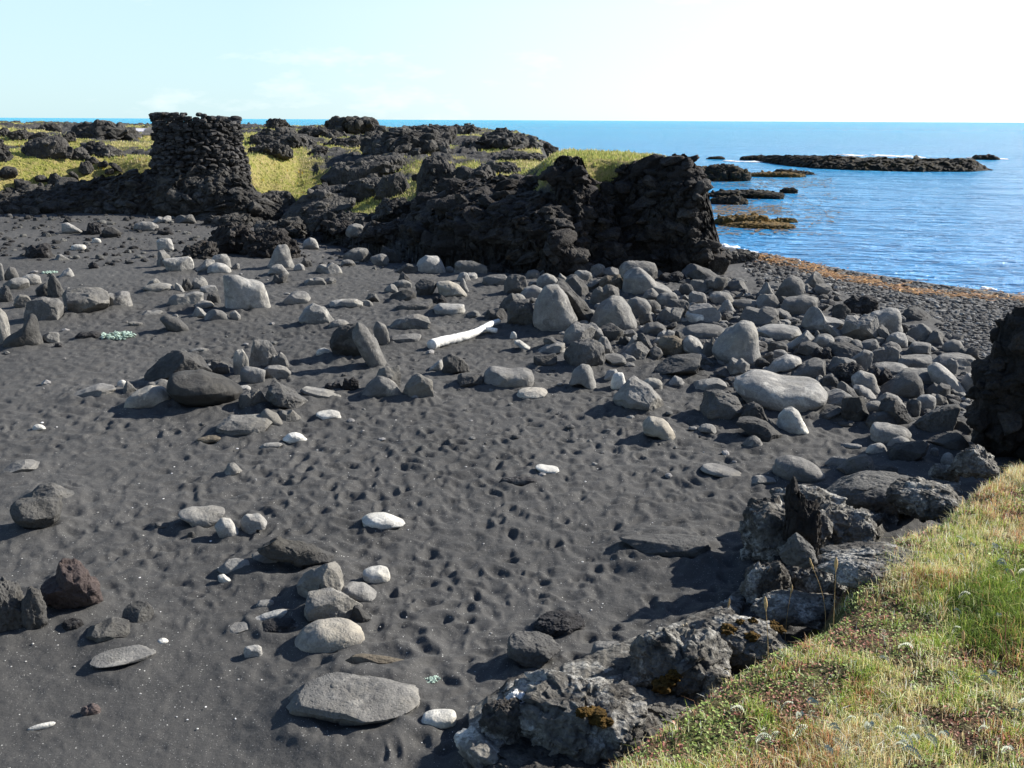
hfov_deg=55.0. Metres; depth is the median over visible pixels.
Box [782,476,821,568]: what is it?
ledge rock
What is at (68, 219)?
lava rubble
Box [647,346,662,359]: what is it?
cobble
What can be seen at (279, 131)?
lava outcrop
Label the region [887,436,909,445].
boulder
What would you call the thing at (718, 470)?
boulder
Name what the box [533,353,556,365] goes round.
boulder
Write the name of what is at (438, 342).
driftwood log
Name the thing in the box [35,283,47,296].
boulder
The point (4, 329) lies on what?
boulder
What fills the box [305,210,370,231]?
lava outcrop
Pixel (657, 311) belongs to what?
boulder
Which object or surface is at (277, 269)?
boulder
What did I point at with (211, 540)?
shell bits
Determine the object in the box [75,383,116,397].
boulder
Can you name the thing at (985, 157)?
reef
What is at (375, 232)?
lava outcrop
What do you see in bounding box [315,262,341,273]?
boulder
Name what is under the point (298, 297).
boulder
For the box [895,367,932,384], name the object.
boulder
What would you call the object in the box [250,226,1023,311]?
shingle beach
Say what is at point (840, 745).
silver leaf
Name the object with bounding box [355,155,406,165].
lava outcrop
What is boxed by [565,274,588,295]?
boulder
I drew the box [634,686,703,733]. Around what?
ledge rock
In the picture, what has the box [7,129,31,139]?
lava outcrop
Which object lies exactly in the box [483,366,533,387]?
boulder
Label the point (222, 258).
boulder
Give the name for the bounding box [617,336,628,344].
boulder
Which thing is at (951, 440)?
boulder
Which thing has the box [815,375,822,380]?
boulder
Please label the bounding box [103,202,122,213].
lava rock
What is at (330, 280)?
cobble
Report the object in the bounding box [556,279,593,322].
boulder
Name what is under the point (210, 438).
boulder
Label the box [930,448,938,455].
cobble
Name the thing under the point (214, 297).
cobble
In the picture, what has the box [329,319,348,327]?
boulder
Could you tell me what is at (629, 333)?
boulder
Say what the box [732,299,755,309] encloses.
boulder
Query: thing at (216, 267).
boulder
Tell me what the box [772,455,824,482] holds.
boulder
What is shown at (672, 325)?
boulder
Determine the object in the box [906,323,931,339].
boulder
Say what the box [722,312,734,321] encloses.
boulder
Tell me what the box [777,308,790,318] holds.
boulder
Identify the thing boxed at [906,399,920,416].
cobble
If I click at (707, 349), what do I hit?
cobble
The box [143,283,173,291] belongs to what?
boulder
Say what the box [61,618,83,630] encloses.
lava rock
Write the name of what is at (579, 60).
sky
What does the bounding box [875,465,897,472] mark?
boulder
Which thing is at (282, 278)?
cobble
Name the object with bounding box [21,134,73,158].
lava outcrop
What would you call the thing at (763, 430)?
boulder
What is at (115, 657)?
boulder
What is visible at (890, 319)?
boulder
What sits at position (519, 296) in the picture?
boulder
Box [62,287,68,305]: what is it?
cobble
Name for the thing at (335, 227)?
lava outcrop
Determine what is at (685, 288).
cobble
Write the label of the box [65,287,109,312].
boulder
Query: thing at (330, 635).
boulder
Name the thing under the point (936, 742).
silver leaf
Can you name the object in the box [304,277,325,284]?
boulder
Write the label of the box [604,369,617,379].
cobble
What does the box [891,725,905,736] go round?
silver leaf
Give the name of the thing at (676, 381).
boulder
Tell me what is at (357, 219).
lava outcrop
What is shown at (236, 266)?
cobble
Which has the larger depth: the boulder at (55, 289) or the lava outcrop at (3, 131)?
the lava outcrop at (3, 131)
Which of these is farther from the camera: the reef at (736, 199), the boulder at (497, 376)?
the reef at (736, 199)
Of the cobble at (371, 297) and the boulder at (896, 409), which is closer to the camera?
the boulder at (896, 409)
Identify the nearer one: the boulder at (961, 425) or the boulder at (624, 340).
the boulder at (961, 425)
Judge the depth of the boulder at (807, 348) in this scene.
15.07 m
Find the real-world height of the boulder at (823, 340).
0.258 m
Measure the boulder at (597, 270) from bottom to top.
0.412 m
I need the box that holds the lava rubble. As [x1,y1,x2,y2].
[0,212,447,269]
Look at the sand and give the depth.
9.23 m
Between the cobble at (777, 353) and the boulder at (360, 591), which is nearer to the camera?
the boulder at (360, 591)
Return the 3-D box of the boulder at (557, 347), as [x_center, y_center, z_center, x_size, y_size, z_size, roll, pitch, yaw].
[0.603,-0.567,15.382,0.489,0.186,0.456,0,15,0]
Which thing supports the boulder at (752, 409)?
on the sand
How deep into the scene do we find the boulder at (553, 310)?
16.61 m
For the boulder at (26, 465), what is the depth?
10.06 m
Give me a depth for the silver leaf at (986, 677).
5.07 m
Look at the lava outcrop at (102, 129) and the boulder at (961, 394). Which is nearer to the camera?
the boulder at (961, 394)
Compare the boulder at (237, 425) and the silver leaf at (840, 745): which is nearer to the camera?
the silver leaf at (840, 745)
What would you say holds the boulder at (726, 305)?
on the sand
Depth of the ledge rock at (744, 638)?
6.21 m
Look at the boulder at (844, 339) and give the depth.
15.88 m
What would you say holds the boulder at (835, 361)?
on the sand
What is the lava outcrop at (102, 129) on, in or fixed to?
on the headland ground at (335, 154)
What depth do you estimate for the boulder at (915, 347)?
15.41 m
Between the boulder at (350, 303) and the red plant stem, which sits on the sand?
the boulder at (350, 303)
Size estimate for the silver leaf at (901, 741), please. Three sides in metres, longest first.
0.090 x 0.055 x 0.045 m
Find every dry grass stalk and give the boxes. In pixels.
[764,597,767,685]
[785,585,792,640]
[809,558,825,630]
[833,557,837,630]
[871,597,874,623]
[877,595,879,619]
[961,630,964,658]
[1009,569,1020,603]
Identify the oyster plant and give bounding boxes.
[42,270,57,273]
[99,330,135,339]
[424,675,439,682]
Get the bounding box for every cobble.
[0,263,4,280]
[0,285,12,301]
[4,267,18,279]
[28,721,54,730]
[32,424,45,429]
[43,332,59,342]
[54,254,68,259]
[59,268,73,277]
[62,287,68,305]
[71,244,85,250]
[92,238,100,242]
[117,380,125,386]
[128,321,142,325]
[147,278,160,284]
[155,522,168,528]
[158,638,167,643]
[174,283,184,291]
[182,278,192,290]
[187,531,194,537]
[192,307,205,317]
[200,285,217,292]
[206,292,220,302]
[218,574,230,582]
[229,310,240,320]
[232,263,239,268]
[233,349,248,374]
[241,385,250,389]
[256,609,286,620]
[271,273,287,283]
[283,432,306,443]
[293,263,304,270]
[300,258,311,266]
[302,237,318,248]
[316,348,330,355]
[316,410,340,419]
[324,277,335,283]
[340,259,355,265]
[362,300,372,306]
[362,512,404,529]
[363,565,389,583]
[365,292,379,301]
[373,321,389,344]
[384,284,397,292]
[398,271,410,282]
[421,709,456,728]
[429,360,442,370]
[445,266,453,272]
[457,272,469,280]
[460,278,468,292]
[467,310,480,317]
[468,273,477,278]
[510,331,516,338]
[514,340,529,349]
[525,269,539,277]
[535,464,558,472]
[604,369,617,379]
[610,372,624,389]
[638,313,652,324]
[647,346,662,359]
[679,283,693,294]
[685,311,703,322]
[702,337,714,356]
[773,349,787,358]
[776,406,808,434]
[906,335,914,344]
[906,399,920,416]
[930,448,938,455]
[940,452,953,464]
[946,358,958,373]
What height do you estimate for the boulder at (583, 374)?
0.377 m
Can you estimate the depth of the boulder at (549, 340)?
15.45 m
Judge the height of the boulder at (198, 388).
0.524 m
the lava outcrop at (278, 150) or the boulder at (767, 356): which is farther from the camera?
the lava outcrop at (278, 150)
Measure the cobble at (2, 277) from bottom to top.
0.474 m
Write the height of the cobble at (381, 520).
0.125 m
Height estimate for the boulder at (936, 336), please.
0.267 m
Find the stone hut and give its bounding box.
[148,112,251,181]
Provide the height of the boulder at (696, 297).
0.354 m
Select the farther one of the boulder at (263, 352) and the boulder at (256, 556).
the boulder at (263, 352)
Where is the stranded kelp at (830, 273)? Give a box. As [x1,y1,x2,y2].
[756,252,1023,302]
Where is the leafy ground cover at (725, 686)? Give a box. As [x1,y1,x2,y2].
[612,465,1023,767]
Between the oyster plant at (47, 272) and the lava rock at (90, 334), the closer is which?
the lava rock at (90, 334)
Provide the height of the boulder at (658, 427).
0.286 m
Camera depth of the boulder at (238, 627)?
6.97 m
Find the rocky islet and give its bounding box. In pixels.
[755,155,992,171]
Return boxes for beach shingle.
[741,254,1023,357]
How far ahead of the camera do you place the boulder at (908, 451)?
10.45 m
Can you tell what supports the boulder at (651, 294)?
on the pile pebbles at (766, 341)
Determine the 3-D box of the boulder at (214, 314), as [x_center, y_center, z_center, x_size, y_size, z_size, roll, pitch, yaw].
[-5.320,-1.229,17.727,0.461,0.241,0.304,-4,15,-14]
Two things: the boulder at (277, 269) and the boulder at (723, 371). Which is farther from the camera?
the boulder at (277, 269)
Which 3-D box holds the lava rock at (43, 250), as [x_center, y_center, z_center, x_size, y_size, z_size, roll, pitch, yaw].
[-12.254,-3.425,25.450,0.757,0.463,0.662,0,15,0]
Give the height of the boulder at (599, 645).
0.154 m
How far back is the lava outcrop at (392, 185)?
36.33 m
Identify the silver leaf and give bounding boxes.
[755,732,770,741]
[770,731,779,743]
[792,724,807,738]
[796,711,803,719]
[807,697,817,704]
[823,745,832,754]
[828,722,839,731]
[833,737,849,755]
[864,721,874,729]
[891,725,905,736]
[895,739,907,746]
[898,642,913,647]
[898,731,913,753]
[903,745,921,760]
[910,733,920,739]
[917,724,931,740]
[924,734,937,746]
[938,730,949,736]
[947,671,959,683]
[978,675,991,684]
[988,669,997,677]
[1001,745,1013,752]
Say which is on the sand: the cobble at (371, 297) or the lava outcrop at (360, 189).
the cobble at (371, 297)
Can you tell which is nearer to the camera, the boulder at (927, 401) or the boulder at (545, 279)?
the boulder at (927, 401)
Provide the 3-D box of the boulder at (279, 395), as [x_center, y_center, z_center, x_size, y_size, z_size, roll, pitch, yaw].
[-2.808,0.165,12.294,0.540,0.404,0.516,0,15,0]
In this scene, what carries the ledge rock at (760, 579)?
on the sand
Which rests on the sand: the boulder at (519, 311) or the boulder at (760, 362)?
the boulder at (519, 311)
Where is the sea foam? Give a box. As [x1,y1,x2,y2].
[722,154,1004,290]
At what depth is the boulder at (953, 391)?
12.95 m
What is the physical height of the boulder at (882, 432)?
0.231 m
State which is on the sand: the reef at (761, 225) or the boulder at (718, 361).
the boulder at (718, 361)
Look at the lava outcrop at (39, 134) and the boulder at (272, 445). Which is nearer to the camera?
the boulder at (272, 445)
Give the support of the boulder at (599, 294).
on the sand
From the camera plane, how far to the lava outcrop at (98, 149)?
42.40 m
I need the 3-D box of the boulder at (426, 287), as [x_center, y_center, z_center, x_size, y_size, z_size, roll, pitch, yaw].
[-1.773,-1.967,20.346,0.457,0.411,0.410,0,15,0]
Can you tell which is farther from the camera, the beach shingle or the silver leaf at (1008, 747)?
the beach shingle
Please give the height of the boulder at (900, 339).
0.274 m
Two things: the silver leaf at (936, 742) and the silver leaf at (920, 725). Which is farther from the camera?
the silver leaf at (920, 725)
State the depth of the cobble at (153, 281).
20.93 m
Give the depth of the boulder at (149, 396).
12.22 m
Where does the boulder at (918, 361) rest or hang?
on the sand
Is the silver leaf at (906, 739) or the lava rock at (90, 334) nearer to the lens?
the silver leaf at (906, 739)
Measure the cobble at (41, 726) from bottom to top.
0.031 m
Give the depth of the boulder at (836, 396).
12.34 m
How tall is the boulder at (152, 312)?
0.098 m
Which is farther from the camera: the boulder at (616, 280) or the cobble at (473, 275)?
the cobble at (473, 275)
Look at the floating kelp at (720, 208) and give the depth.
58.43 m
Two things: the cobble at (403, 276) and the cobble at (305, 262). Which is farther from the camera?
the cobble at (305, 262)
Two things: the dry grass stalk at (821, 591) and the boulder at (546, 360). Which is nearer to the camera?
the dry grass stalk at (821, 591)
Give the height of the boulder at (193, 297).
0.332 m
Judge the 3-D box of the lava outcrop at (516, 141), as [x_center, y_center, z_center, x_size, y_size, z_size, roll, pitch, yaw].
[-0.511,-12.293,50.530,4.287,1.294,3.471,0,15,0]
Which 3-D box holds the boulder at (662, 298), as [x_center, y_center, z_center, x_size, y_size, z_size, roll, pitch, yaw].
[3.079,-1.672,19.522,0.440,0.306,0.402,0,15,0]
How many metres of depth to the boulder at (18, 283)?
20.70 m
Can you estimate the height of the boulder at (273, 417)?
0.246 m
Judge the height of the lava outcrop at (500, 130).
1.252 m
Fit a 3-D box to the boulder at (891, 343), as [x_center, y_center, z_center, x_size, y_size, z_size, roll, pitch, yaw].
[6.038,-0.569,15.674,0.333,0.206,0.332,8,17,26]
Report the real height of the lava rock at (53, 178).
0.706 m
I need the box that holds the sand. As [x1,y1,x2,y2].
[0,213,1023,767]
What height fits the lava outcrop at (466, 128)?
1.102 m
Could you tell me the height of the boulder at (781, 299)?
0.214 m
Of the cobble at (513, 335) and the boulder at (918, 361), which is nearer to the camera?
the boulder at (918, 361)
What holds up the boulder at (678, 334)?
on the sand
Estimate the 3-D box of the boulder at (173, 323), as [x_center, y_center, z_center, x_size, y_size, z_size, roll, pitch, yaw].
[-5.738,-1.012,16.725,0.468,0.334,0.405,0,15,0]
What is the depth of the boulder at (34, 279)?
21.39 m
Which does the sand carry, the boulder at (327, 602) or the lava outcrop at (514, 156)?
the boulder at (327, 602)
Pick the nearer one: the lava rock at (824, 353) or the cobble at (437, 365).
the cobble at (437, 365)
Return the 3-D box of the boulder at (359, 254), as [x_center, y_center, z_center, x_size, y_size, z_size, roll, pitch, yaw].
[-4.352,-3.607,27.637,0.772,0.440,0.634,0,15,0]
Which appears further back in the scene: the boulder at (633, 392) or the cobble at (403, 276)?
the cobble at (403, 276)
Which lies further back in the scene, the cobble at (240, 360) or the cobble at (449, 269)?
the cobble at (449, 269)
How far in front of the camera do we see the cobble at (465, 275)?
22.61 m
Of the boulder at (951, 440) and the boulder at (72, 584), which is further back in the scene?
the boulder at (951, 440)
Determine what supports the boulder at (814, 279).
on the sand
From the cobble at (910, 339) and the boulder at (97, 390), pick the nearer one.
the boulder at (97, 390)
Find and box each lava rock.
[0,166,17,178]
[5,187,13,192]
[14,179,30,187]
[24,243,52,257]
[29,206,40,214]
[34,175,48,181]
[47,173,60,184]
[54,342,63,346]
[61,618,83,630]
[69,171,78,180]
[74,331,100,338]
[78,161,93,174]
[86,221,101,234]
[88,261,99,268]
[89,157,98,163]
[92,207,102,213]
[97,160,108,167]
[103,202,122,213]
[104,168,114,173]
[109,162,122,171]
[123,207,135,213]
[157,229,173,234]
[262,617,297,632]
[324,381,341,389]
[342,377,358,390]
[432,295,446,303]
[499,476,537,485]
[534,610,584,637]
[658,271,686,281]
[810,347,831,358]
[833,361,865,383]
[843,295,878,313]
[873,367,892,385]
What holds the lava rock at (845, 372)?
on the pile pebbles at (766, 341)
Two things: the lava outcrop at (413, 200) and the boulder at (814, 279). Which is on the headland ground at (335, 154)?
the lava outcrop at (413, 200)
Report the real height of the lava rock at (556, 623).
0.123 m
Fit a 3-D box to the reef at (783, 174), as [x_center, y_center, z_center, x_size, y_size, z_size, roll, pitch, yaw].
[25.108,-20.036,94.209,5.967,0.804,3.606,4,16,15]
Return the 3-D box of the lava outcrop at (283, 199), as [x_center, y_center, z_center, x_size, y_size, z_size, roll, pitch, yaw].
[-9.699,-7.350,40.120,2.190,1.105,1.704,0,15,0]
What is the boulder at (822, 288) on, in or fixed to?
on the sand
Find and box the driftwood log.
[427,319,500,349]
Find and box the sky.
[0,0,1023,122]
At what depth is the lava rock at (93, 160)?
41.58 m
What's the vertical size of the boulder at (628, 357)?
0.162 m
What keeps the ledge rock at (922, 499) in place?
on the grassy bank ground at (965, 746)
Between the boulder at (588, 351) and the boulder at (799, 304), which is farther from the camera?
the boulder at (799, 304)
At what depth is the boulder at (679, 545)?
8.15 m
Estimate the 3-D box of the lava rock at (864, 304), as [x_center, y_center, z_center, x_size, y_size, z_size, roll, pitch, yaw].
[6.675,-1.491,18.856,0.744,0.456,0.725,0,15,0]
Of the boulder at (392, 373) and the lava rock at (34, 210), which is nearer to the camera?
the boulder at (392, 373)
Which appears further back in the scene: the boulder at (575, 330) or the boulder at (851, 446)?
the boulder at (575, 330)
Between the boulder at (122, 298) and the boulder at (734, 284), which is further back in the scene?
the boulder at (734, 284)
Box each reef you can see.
[701,163,751,181]
[706,156,724,158]
[709,188,784,198]
[710,193,748,204]
[714,212,774,223]
[717,220,795,228]
[740,154,764,160]
[751,170,805,177]
[774,169,816,174]
[774,217,797,222]
[779,187,797,193]
[972,154,999,159]
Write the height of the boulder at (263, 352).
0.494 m
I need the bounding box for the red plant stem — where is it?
[1005,612,1009,669]
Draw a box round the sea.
[0,118,1023,294]
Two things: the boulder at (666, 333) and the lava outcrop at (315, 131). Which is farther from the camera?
the lava outcrop at (315, 131)
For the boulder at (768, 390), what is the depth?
12.21 m
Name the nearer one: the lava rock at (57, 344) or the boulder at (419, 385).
the boulder at (419, 385)
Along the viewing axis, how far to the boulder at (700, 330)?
16.29 m
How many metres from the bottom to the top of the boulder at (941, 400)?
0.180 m
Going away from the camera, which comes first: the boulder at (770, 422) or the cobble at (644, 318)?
the boulder at (770, 422)
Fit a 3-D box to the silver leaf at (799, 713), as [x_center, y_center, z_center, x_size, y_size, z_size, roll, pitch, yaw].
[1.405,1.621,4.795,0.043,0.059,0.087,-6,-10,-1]
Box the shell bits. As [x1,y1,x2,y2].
[5,422,726,767]
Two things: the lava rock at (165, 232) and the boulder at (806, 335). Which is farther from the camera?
the lava rock at (165, 232)
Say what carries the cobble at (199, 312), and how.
on the sand
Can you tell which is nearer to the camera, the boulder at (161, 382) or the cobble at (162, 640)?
the cobble at (162, 640)
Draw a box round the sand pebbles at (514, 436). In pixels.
[4,267,736,478]
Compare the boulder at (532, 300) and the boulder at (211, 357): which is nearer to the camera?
the boulder at (211, 357)
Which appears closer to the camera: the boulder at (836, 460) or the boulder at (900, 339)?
the boulder at (836, 460)
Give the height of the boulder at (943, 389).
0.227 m
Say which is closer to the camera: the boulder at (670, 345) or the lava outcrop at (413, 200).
the boulder at (670, 345)
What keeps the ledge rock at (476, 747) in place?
on the sand
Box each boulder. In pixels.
[0,308,10,344]
[0,576,23,632]
[3,277,29,289]
[3,314,43,346]
[4,459,39,472]
[10,496,62,528]
[13,294,30,307]
[20,586,47,629]
[23,274,41,284]
[24,297,65,320]
[27,482,74,498]
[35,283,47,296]
[40,558,102,609]
[47,273,63,297]
[61,222,81,233]
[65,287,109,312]
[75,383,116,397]
[80,703,100,715]
[86,617,129,642]
[90,644,155,667]
[101,227,121,237]
[108,291,132,305]
[122,381,136,393]
[122,601,153,622]
[124,385,171,408]
[133,221,158,230]
[142,309,162,314]
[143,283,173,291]
[144,349,211,380]
[146,379,167,386]
[153,215,170,222]
[156,238,173,251]
[156,250,169,266]
[160,315,188,331]
[162,256,193,270]
[166,291,203,304]
[166,369,242,406]
[173,214,195,222]
[178,505,224,527]
[190,348,208,351]
[192,276,207,289]
[195,259,214,271]
[195,300,213,307]
[195,435,220,442]
[202,354,220,362]
[204,309,229,319]
[207,262,230,273]
[211,361,229,373]
[212,254,230,266]
[214,517,238,537]
[216,414,272,435]
[218,558,249,573]
[223,275,270,309]
[223,462,241,474]
[230,622,247,633]
[238,388,267,408]
[240,366,265,383]
[240,513,266,534]
[244,645,261,657]
[249,339,276,366]
[252,552,277,563]
[256,599,273,606]
[257,536,333,567]
[260,409,282,425]
[260,442,281,447]
[264,365,290,378]
[265,380,307,408]
[267,244,293,267]
[268,264,288,274]
[270,352,288,366]
[278,410,300,421]
[283,291,310,304]
[286,672,419,725]
[294,618,364,653]
[297,561,343,597]
[299,303,333,324]
[300,386,340,397]
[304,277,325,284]
[304,587,362,620]
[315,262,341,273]
[329,299,345,306]
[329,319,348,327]
[330,323,373,356]
[341,299,362,307]
[342,581,376,601]
[343,248,370,261]
[345,223,362,237]
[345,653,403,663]
[350,605,371,622]
[352,322,386,366]
[361,376,401,397]
[370,253,388,265]
[377,365,400,384]
[380,245,402,262]
[389,290,416,300]
[389,314,430,329]
[391,333,420,341]
[394,263,417,273]
[394,279,411,287]
[396,301,432,309]
[403,373,433,397]
[415,278,436,295]
[417,255,445,273]
[433,303,465,314]
[436,281,466,296]
[442,354,469,372]
[454,260,486,273]
[457,373,482,386]
[481,274,506,285]
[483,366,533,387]
[484,308,506,319]
[499,293,517,310]
[503,274,527,292]
[506,299,533,325]
[507,630,560,668]
[515,293,525,298]
[517,387,547,398]
[520,285,541,298]
[528,297,535,302]
[533,284,577,331]
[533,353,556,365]
[536,273,557,286]
[538,342,564,353]
[543,337,565,347]
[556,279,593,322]
[563,321,595,344]
[564,338,604,366]
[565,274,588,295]
[569,364,595,389]
[574,270,591,281]
[587,279,600,289]
[589,284,618,303]
[589,322,603,339]
[590,263,604,276]
[590,295,636,330]
[591,641,617,653]
[598,336,613,353]
[599,274,622,289]
[599,323,623,340]
[603,267,618,275]
[605,353,625,365]
[613,375,663,410]
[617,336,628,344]
[617,341,649,359]
[619,260,657,279]
[619,533,710,558]
[621,353,635,361]
[622,267,671,294]
[623,329,636,337]
[626,335,637,345]
[627,297,650,316]
[637,333,652,349]
[642,288,658,300]
[642,416,674,439]
[643,322,665,334]
[644,378,662,388]
[647,300,660,312]
[654,309,661,313]
[654,353,701,374]
[656,292,677,304]
[656,307,684,321]
[656,330,674,337]
[657,335,683,356]
[666,299,688,314]
[666,322,676,329]
[669,376,683,385]
[675,331,682,338]
[678,323,724,337]
[682,264,718,280]
[682,335,702,353]
[688,291,706,303]
[688,303,721,322]
[690,279,708,291]
[693,378,726,389]
[698,423,715,433]
[700,357,714,366]
[700,389,741,419]
[700,463,740,477]
[705,276,727,290]
[709,291,733,303]
[712,320,760,365]
[713,366,729,377]
[716,359,726,364]
[718,299,734,311]
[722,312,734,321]
[725,280,747,291]
[727,357,749,375]
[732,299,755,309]
[734,292,743,298]
[734,369,827,411]
[735,416,782,441]
[738,306,779,324]
[739,401,767,420]
[742,435,762,446]
[751,475,775,484]
[755,357,769,367]
[756,294,780,308]
[757,324,801,340]
[758,282,773,294]
[761,352,772,359]
[767,341,787,351]
[767,354,801,372]
[767,419,779,430]
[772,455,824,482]
[775,275,804,296]
[777,296,785,303]
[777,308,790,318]
[780,294,817,314]
[786,330,814,349]
[791,357,826,378]
[797,341,820,355]
[801,306,843,332]
[804,271,823,287]
[813,333,834,347]
[814,283,831,294]
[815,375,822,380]
[819,405,841,419]
[820,304,829,309]
[822,373,839,387]
[824,325,841,336]
[825,341,862,358]
[825,456,845,465]
[826,388,852,406]
[827,356,855,372]
[831,303,850,318]
[833,295,842,300]
[834,336,852,342]
[836,454,875,474]
[837,381,858,395]
[840,314,879,340]
[841,396,868,421]
[841,443,861,448]
[850,339,868,349]
[851,349,872,370]
[851,370,880,393]
[853,385,875,398]
[862,339,879,350]
[865,411,897,427]
[865,443,886,453]
[866,401,879,411]
[870,307,902,333]
[870,422,911,442]
[872,346,899,362]
[872,362,908,373]
[875,337,885,343]
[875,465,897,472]
[876,392,905,406]
[877,324,889,338]
[878,397,912,424]
[880,371,923,398]
[882,341,901,350]
[885,332,907,347]
[886,441,928,461]
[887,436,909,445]
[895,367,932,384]
[897,354,931,367]
[901,306,931,320]
[902,324,908,332]
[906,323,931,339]
[908,341,930,353]
[913,404,960,431]
[916,394,935,409]
[924,383,950,396]
[925,330,943,345]
[927,362,965,392]
[927,431,969,449]
[931,393,948,405]
[932,353,975,365]
[942,339,963,351]
[948,399,959,404]
[950,389,957,394]
[954,417,972,434]
[957,347,979,358]
[957,392,965,397]
[961,373,972,391]
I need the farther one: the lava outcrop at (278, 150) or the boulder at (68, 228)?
the lava outcrop at (278, 150)
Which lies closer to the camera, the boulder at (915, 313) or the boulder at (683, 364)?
the boulder at (683, 364)
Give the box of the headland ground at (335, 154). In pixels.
[0,120,643,263]
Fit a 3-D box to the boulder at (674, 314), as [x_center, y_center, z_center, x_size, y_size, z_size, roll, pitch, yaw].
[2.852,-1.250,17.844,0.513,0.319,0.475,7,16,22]
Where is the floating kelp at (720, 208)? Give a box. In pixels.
[712,177,838,235]
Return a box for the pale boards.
[136,127,152,135]
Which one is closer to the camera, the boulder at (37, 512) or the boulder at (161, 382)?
the boulder at (37, 512)
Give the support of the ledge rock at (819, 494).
on the sand
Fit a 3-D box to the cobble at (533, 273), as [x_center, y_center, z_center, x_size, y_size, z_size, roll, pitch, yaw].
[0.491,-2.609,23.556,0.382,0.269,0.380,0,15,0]
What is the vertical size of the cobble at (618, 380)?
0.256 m
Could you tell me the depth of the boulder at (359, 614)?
7.08 m
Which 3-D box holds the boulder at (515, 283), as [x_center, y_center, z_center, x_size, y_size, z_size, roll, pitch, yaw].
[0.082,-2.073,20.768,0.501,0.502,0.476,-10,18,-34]
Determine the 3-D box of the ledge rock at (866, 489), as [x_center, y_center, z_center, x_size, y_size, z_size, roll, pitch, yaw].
[3.393,1.009,9.118,0.960,0.319,0.782,5,16,18]
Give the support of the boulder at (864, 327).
on the sand
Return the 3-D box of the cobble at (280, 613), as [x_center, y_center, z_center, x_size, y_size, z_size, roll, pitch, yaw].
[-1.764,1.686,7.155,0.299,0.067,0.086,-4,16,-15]
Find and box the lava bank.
[0,162,281,224]
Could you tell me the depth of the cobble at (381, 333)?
15.71 m
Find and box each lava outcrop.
[0,127,9,136]
[0,139,13,162]
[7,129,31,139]
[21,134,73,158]
[29,132,48,139]
[31,123,62,132]
[62,132,76,141]
[66,119,142,140]
[72,147,90,160]
[80,140,126,158]
[179,239,218,259]
[201,213,253,227]
[207,222,254,253]
[239,228,300,258]
[241,132,318,147]
[247,142,293,159]
[248,126,297,137]
[253,216,309,237]
[261,190,295,207]
[265,118,292,128]
[281,188,355,225]
[298,125,348,137]
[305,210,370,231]
[307,146,328,155]
[310,182,348,197]
[318,219,353,235]
[320,160,402,185]
[322,134,367,147]
[324,116,386,134]
[336,211,367,225]
[346,177,381,201]
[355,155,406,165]
[357,218,404,244]
[359,130,382,138]
[360,126,453,156]
[369,197,410,222]
[374,172,409,200]
[408,124,456,141]
[410,191,434,209]
[411,155,455,194]
[418,178,437,192]
[452,123,482,134]
[453,164,495,180]
[462,132,542,150]
[481,160,520,173]
[482,127,514,136]
[486,263,522,273]
[495,151,545,161]
[538,139,558,157]
[726,249,758,263]
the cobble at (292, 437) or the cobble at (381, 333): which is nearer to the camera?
the cobble at (292, 437)
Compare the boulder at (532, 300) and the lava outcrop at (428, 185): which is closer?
the boulder at (532, 300)
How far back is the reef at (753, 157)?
132.28 m
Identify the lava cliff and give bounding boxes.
[391,173,593,276]
[538,155,636,269]
[599,153,732,274]
[963,304,1023,459]
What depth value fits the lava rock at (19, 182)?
38.93 m
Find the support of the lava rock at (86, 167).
on the headland ground at (335, 154)
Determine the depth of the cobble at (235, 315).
17.75 m
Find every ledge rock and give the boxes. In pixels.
[454,481,962,767]
[478,697,523,743]
[483,737,602,767]
[502,669,659,764]
[628,626,732,702]
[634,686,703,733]
[702,612,790,671]
[738,495,832,562]
[739,560,791,605]
[750,588,839,629]
[769,484,846,506]
[779,532,817,568]
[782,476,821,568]
[785,565,846,596]
[816,541,935,572]
[820,501,880,544]
[826,470,909,514]
[832,559,890,587]
[886,476,965,522]
[928,463,959,482]
[949,444,999,478]
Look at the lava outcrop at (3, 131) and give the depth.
56.62 m
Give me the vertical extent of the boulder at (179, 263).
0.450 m
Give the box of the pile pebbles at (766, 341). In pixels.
[528,270,971,426]
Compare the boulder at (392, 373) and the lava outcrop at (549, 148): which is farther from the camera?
the lava outcrop at (549, 148)
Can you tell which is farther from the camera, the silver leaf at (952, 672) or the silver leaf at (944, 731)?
the silver leaf at (952, 672)
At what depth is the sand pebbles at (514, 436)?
12.15 m
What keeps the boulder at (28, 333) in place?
on the sand
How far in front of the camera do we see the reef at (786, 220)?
51.26 m
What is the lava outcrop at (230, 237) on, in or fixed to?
on the sand
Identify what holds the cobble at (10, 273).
on the sand
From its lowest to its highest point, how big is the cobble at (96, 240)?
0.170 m
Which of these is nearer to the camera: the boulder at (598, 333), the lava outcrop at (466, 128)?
the boulder at (598, 333)
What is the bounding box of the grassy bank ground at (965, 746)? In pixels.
[621,475,1023,767]
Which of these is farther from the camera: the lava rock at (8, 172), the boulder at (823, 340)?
the lava rock at (8, 172)

